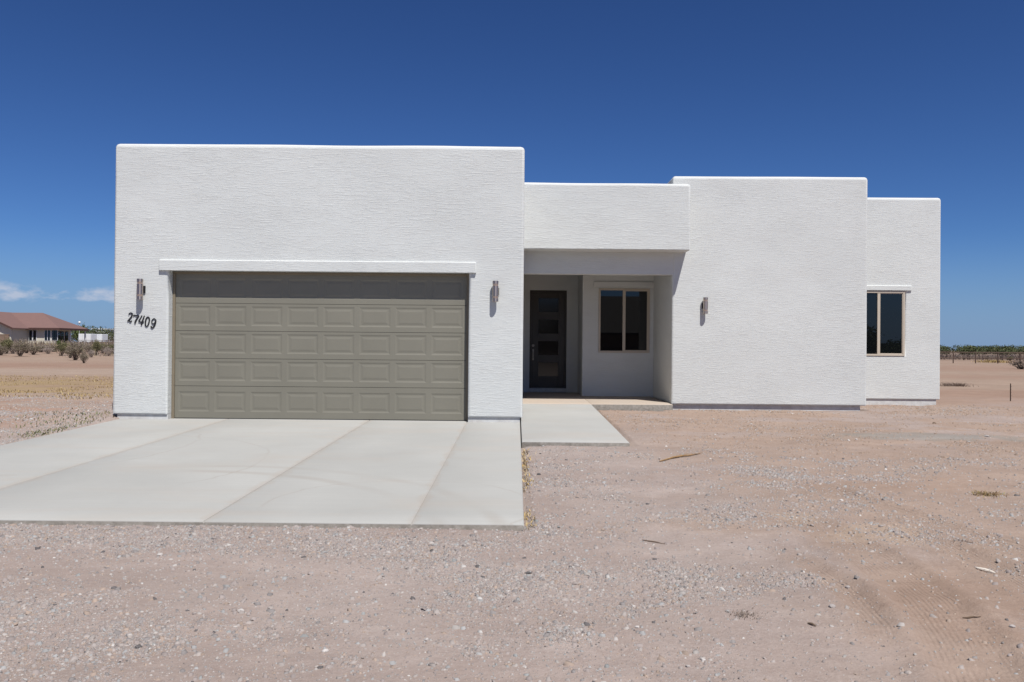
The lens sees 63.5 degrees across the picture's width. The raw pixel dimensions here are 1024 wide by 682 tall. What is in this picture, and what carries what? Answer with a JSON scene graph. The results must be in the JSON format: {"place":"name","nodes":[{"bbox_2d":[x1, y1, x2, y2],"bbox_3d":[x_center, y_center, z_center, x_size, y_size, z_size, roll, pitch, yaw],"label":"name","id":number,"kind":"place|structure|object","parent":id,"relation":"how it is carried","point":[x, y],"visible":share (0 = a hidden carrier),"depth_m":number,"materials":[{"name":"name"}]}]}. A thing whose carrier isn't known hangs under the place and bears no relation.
{"place":"outdoors","nodes":[
{"label":"outdoors","id":0,"kind":"place"},
{"bbox_2d":[0,374,112,399],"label":"dry grass","id":1,"kind":"structure","parent":0,"point":[61,388],"depth_m":22.16,"materials":[{"name":"beige plant"}]},
{"bbox_2d":[2,340,113,356],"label":"dry brush field","id":2,"kind":"structure","parent":0,"point":[50,344],"depth_m":100.45,"materials":[{"name":"brown plant"}]},
{"bbox_2d":[0,418,523,530],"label":"driveway","id":3,"kind":"structure","parent":0,"point":[466,475],"depth_m":8.49,"materials":[{"name":"concrete"}]},
{"bbox_2d":[0,345,1023,681],"bbox_3d":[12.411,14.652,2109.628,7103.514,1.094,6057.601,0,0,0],"label":"ground","id":4,"kind":"structure","parent":0,"point":[988,391],"depth_m":5.18,"materials":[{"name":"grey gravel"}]},
{"bbox_2d":[0,344,7,354],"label":"shrub","id":5,"kind":"object","parent":4,"relation":"on","point":[3,348],"visible":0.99,"depth_m":72.85,"materials":[{"name":"brown plant"}]},
{"bbox_2d":[0,334,9,342],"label":"block wall","id":6,"kind":"structure","parent":4,"relation":"on","point":[3,336],"depth_m":108.35,"materials":[{"name":"beige concrete"}]},
{"bbox_2d":[0,337,13,353],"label":"shrub","id":7,"kind":"object","parent":4,"relation":"on","point":[8,343],"visible":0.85,"depth_m":76.87,"materials":[{"name":"green plant"}]},
{"bbox_2d":[9,338,30,356],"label":"shrub","id":8,"kind":"object","parent":4,"relation":"on","point":[23,346],"visible":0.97,"depth_m":70.81,"materials":[{"name":"brown plant"}]},
{"bbox_2d":[27,343,40,354],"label":"shrub","id":9,"kind":"object","parent":4,"relation":"on","point":[33,349],"visible":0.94,"depth_m":75.47,"materials":[{"name":"brown plant"}]},
{"bbox_2d":[0,312,88,344],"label":"neighbour house","id":10,"kind":"structure","parent":4,"relation":"on","point":[40,327],"depth_m":130.40,"materials":[{"name":"beige paint"}]},
{"bbox_2d":[29,330,32,340],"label":"window","id":11,"kind":"structure","parent":10,"relation":"in","point":[30,331],"depth_m":130.33,"materials":[{"name":"black glass"}]},
{"bbox_2d":[33,330,36,340],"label":"window","id":12,"kind":"structure","parent":10,"relation":"in","point":[34,331],"depth_m":130.33,"materials":[{"name":"black glass"}]},
{"bbox_2d":[44,330,47,340],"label":"window","id":13,"kind":"structure","parent":10,"relation":"in","point":[45,331],"depth_m":130.33,"materials":[{"name":"black glass"}]},
{"bbox_2d":[47,330,50,340],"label":"window","id":14,"kind":"structure","parent":10,"relation":"in","point":[49,331],"depth_m":130.33,"materials":[{"name":"glass"}]},
{"bbox_2d":[54,330,57,340],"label":"window","id":15,"kind":"structure","parent":10,"relation":"in","point":[56,331],"depth_m":130.30,"materials":[{"name":"black glass"}]},
{"bbox_2d":[60,331,63,341],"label":"patio door","id":16,"kind":"structure","parent":10,"relation":"in","point":[62,332],"depth_m":132.29,"materials":[{"name":"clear glass"}]},
{"bbox_2d":[65,331,67,342],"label":"patio door","id":17,"kind":"structure","parent":10,"relation":"in","point":[66,332],"depth_m":133.45,"materials":[{"name":"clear glass"}]},
{"bbox_2d":[40,346,53,353],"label":"shrub","id":18,"kind":"object","parent":4,"relation":"on","point":[46,350],"visible":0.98,"depth_m":78.50,"materials":[{"name":"brown plant"}]},
{"bbox_2d":[0,407,113,437],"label":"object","id":19,"kind":"object","parent":4,"relation":"on","point":[39,431],"visible":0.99,"depth_m":12.50,"materials":[{"name":"beige gravel"}]},
{"bbox_2d":[54,340,67,355],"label":"shrub","id":20,"kind":"object","parent":4,"relation":"on","point":[63,345],"visible":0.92,"depth_m":74.20,"materials":[{"name":"green plant"}]},
{"bbox_2d":[65,340,86,359],"bbox_3d":[-33.074,0.714,62.657,1.609,1.646,1.570,1,0,-38],"label":"shrub","id":21,"kind":"object","parent":4,"relation":"on","point":[74,351],"visible":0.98,"depth_m":62.48,"materials":[{"name":"brown plant"}]},
{"bbox_2d":[72,322,89,340],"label":"tree","id":22,"kind":"object","parent":4,"relation":"on","point":[76,334],"visible":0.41,"depth_m":164.59,"materials":[{"name":"green plant"}]},
{"bbox_2d":[78,351,88,362],"bbox_3d":[-27.759,1.070,53.598,0.672,0.861,0.689,0,0,32],"label":"shrub","id":23,"kind":"object","parent":4,"relation":"on","point":[83,357],"visible":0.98,"depth_m":53.52,"materials":[{"name":"brown plant"}]},
{"bbox_2d":[78,334,96,342],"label":"box trailer","id":24,"kind":"object","parent":4,"relation":"on","point":[91,337],"visible":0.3,"depth_m":150.41,"materials":[{"name":"white paint"}]},
{"bbox_2d":[83,344,95,352],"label":"shrub","id":25,"kind":"object","parent":4,"relation":"on","point":[88,348],"visible":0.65,"depth_m":81.00,"materials":[{"name":"brown plant"}]},
{"bbox_2d":[87,349,95,356],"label":"shrub","id":26,"kind":"object","parent":4,"relation":"on","point":[91,354],"visible":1,"depth_m":71.65,"materials":[{"name":"brown plant"}]},
{"bbox_2d":[90,339,101,354],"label":"shrub","id":27,"kind":"object","parent":4,"relation":"on","point":[97,345],"visible":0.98,"depth_m":77.59,"materials":[{"name":"green plant"}]},
{"bbox_2d":[97,334,107,341],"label":"box trailer","id":28,"kind":"object","parent":4,"relation":"on","point":[102,336],"visible":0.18,"depth_m":153.55,"materials":[{"name":"white paint"}]},
{"bbox_2d":[91,328,113,341],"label":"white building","id":29,"kind":"structure","parent":4,"relation":"on","point":[104,330],"depth_m":241.90,"materials":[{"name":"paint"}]},
{"bbox_2d":[103,346,112,355],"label":"shrub","id":30,"kind":"object","parent":4,"relation":"on","point":[105,350],"visible":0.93,"depth_m":77.27,"materials":[{"name":"brown plant"}]},
{"bbox_2d":[14,339,1023,360],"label":"dry brush field","id":31,"kind":"structure","parent":4,"relation":"on","point":[965,357],"depth_m":123.41,"materials":[{"name":"brown plant"}]},
{"bbox_2d":[113,144,940,422],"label":"stucco house","id":32,"kind":"structure","parent":4,"relation":"on","point":[315,282],"depth_m":13.70,"materials":[{"name":"white paint"}]},
{"bbox_2d":[136,279,145,299],"bbox_3d":[-6.057,-0.844,13.474,0.116,0.336,0.134,0,0,0],"label":"wall light","id":33,"kind":"object","parent":32,"relation":"attached to","point":[141,289],"visible":1,"depth_m":13.42,"materials":[{"name":"silver metal"}]},
{"bbox_2d":[127,312,155,328],"bbox_3d":[-6.057,-0.335,13.524,0.477,0.261,0.013,0,0,0],"label":"house number","id":34,"kind":"object","parent":32,"relation":"attached to","point":[142,321],"visible":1,"depth_m":13.52,"materials":[{"name":"black paint"}]},
{"bbox_2d":[171,271,468,420],"bbox_3d":[-3.171,0.090,13.704,4.915,2.441,0.065,0,0,0],"label":"garage door","id":35,"kind":"structure","parent":32,"relation":"in","point":[246,345],"depth_m":13.70,"materials":[{"name":"beige paint"}]},
{"bbox_2d":[492,281,498,301],"bbox_3d":[-0.269,-0.809,13.444,0.116,0.336,0.134,0,0,0],"label":"wall light","id":36,"kind":"object","parent":32,"relation":"attached to","point":[495,290],"visible":1,"depth_m":13.39,"materials":[{"name":"silver metal"}]},
{"bbox_2d":[529,290,566,391],"bbox_3d":[0.908,0.005,20.836,0.927,2.563,0.160,0,0,0],"label":"front door","id":37,"kind":"structure","parent":32,"relation":"in","point":[548,308],"depth_m":20.84,"materials":[{"name":"black wood"}]},
{"bbox_2d":[598,288,649,352],"bbox_3d":[2.629,-0.478,19.403,1.196,1.508,0.050,0,0,0],"label":"window","id":38,"kind":"structure","parent":32,"relation":"in","point":[624,313],"depth_m":19.41,"materials":[{"name":"black glass"}]},
{"bbox_2d":[702,297,707,313],"bbox_3d":[3.981,-0.729,17.022,0.116,0.336,0.134,0,0,0],"label":"wall light","id":39,"kind":"object","parent":32,"relation":"attached to","point":[705,305],"visible":1,"depth_m":16.97,"materials":[{"name":"silver metal"}]},
{"bbox_2d":[866,291,904,355],"bbox_3d":[8.598,-0.410,19.392,1.215,1.521,0.050,0,0,0],"label":"window","id":40,"kind":"structure","parent":32,"relation":"in","point":[885,309],"depth_m":19.39,"materials":[{"name":"black glass"}]},
{"bbox_2d":[520,448,537,529],"bbox_3d":[0.149,1.424,8.504,0.247,0.155,4.239,0,0,1],"label":"straw","id":41,"kind":"object","parent":4,"relation":"on","point":[524,481],"visible":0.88,"depth_m":8.55,"materials":[{"name":"beige plant"}]},
{"bbox_2d":[71,326,1023,354],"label":"tree line","id":42,"kind":"object","parent":4,"relation":"on","point":[977,348],"visible":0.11,"depth_m":188.15,"materials":[{"name":"green plant"}]},
{"bbox_2d":[520,404,629,447],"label":"walkway","id":43,"kind":"structure","parent":4,"relation":"on","point":[567,424],"depth_m":12.68,"materials":[{"name":"concrete"}]},
{"bbox_2d":[523,392,672,410],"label":"porch slab","id":44,"kind":"structure","parent":4,"relation":"on","point":[638,403],"depth_m":17.53,"materials":[{"name":"concrete"}]},
{"bbox_2d":[660,452,701,460],"bbox_3d":[2.043,1.392,9.980,0.827,0.056,0.055,1,0,-42],"label":"dry stalk","id":45,"kind":"object","parent":4,"relation":"on","point":[677,456],"visible":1,"depth_m":9.93,"materials":[{"name":"beige plant"}]},
{"bbox_2d":[726,607,767,619],"bbox_3d":[1.240,1.441,4.358,0.275,0.033,0.179,1,0,-18],"label":"dry grass clump","id":46,"kind":"object","parent":4,"relation":"on","point":[742,615],"visible":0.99,"depth_m":4.34,"materials":[{"name":"brown plant"}]},
{"bbox_2d":[940,382,973,386],"bbox_3d":[16.487,1.615,30.824,1.615,0.181,1.362,0,0,17],"label":"dry brush","id":47,"kind":"object","parent":4,"relation":"on","point":[954,384],"visible":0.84,"depth_m":30.70,"materials":[{"name":"brown plant"}]},
{"bbox_2d":[940,352,1023,363],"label":"pipe fence","id":48,"kind":"object","parent":4,"relation":"on","point":[997,358],"visible":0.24,"depth_m":85.45,"materials":[{"name":"brown metal"}]},
{"bbox_2d":[976,567,994,572],"bbox_3d":[3.034,1.468,5.294,0.107,0.030,0.022,0,0,25],"label":"wood scrap","id":49,"kind":"object","parent":4,"relation":"on","point":[985,569],"visible":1,"depth_m":5.29,"materials":[{"name":"beige wood"}]},
{"bbox_2d":[972,490,1008,498],"bbox_3d":[4.583,1.457,7.893,0.428,0.055,0.363,1,0,-23],"label":"dry grass clump","id":50,"kind":"object","parent":4,"relation":"on","point":[986,493],"visible":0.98,"depth_m":7.90,"materials":[{"name":"beige plant"}]},
{"bbox_2d":[971,360,1014,362],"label":"dry grass clump","id":51,"kind":"object","parent":4,"relation":"on","point":[993,361],"visible":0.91,"depth_m":91.94,"materials":[{"name":"beige plant"}]},
{"bbox_2d":[1007,360,1023,368],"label":"shrub","id":52,"kind":"object","parent":4,"relation":"on","point":[1018,364],"visible":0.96,"depth_m":60.19,"materials":[{"name":"brown plant"}]},
{"bbox_2d":[0,0,1023,349],"label":"sky","id":53,"kind":"structure","parent":0,"point":[911,98],"materials":[{"name":"blue"}]}
]}

